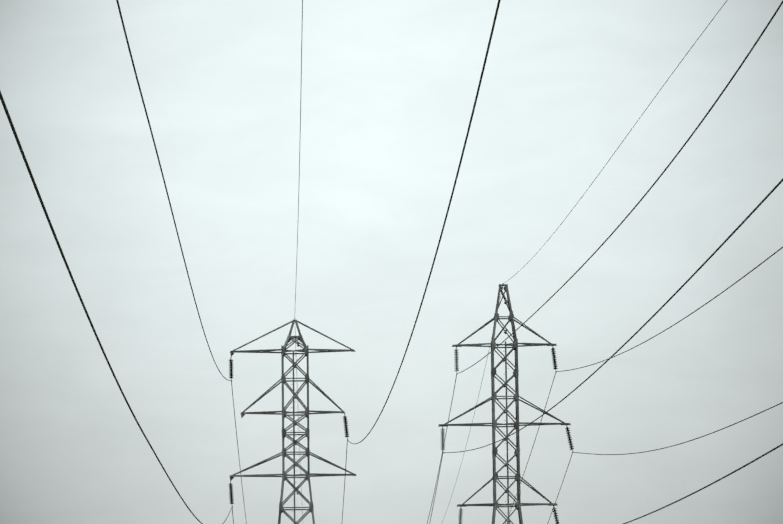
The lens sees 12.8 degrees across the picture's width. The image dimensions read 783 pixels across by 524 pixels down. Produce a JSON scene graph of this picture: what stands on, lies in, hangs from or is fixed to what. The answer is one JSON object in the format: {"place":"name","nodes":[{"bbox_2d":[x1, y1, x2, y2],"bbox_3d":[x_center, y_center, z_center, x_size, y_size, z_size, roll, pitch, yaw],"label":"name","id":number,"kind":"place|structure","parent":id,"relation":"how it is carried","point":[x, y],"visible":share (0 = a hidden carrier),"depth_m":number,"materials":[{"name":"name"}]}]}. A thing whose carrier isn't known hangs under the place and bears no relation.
{"place":"outdoors","nodes":[
{"label":"outdoors","id":0,"kind":"place"},
{"bbox_2d":[0,0,782,523],"label":"sky","id":1,"kind":"structure","parent":0,"point":[387,90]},
{"label":"ground","id":2,"kind":"structure","parent":0,"visible":0},
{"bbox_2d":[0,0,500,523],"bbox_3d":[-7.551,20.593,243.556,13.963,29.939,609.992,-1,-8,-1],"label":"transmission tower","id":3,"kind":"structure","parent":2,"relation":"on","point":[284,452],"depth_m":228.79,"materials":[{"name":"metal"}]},
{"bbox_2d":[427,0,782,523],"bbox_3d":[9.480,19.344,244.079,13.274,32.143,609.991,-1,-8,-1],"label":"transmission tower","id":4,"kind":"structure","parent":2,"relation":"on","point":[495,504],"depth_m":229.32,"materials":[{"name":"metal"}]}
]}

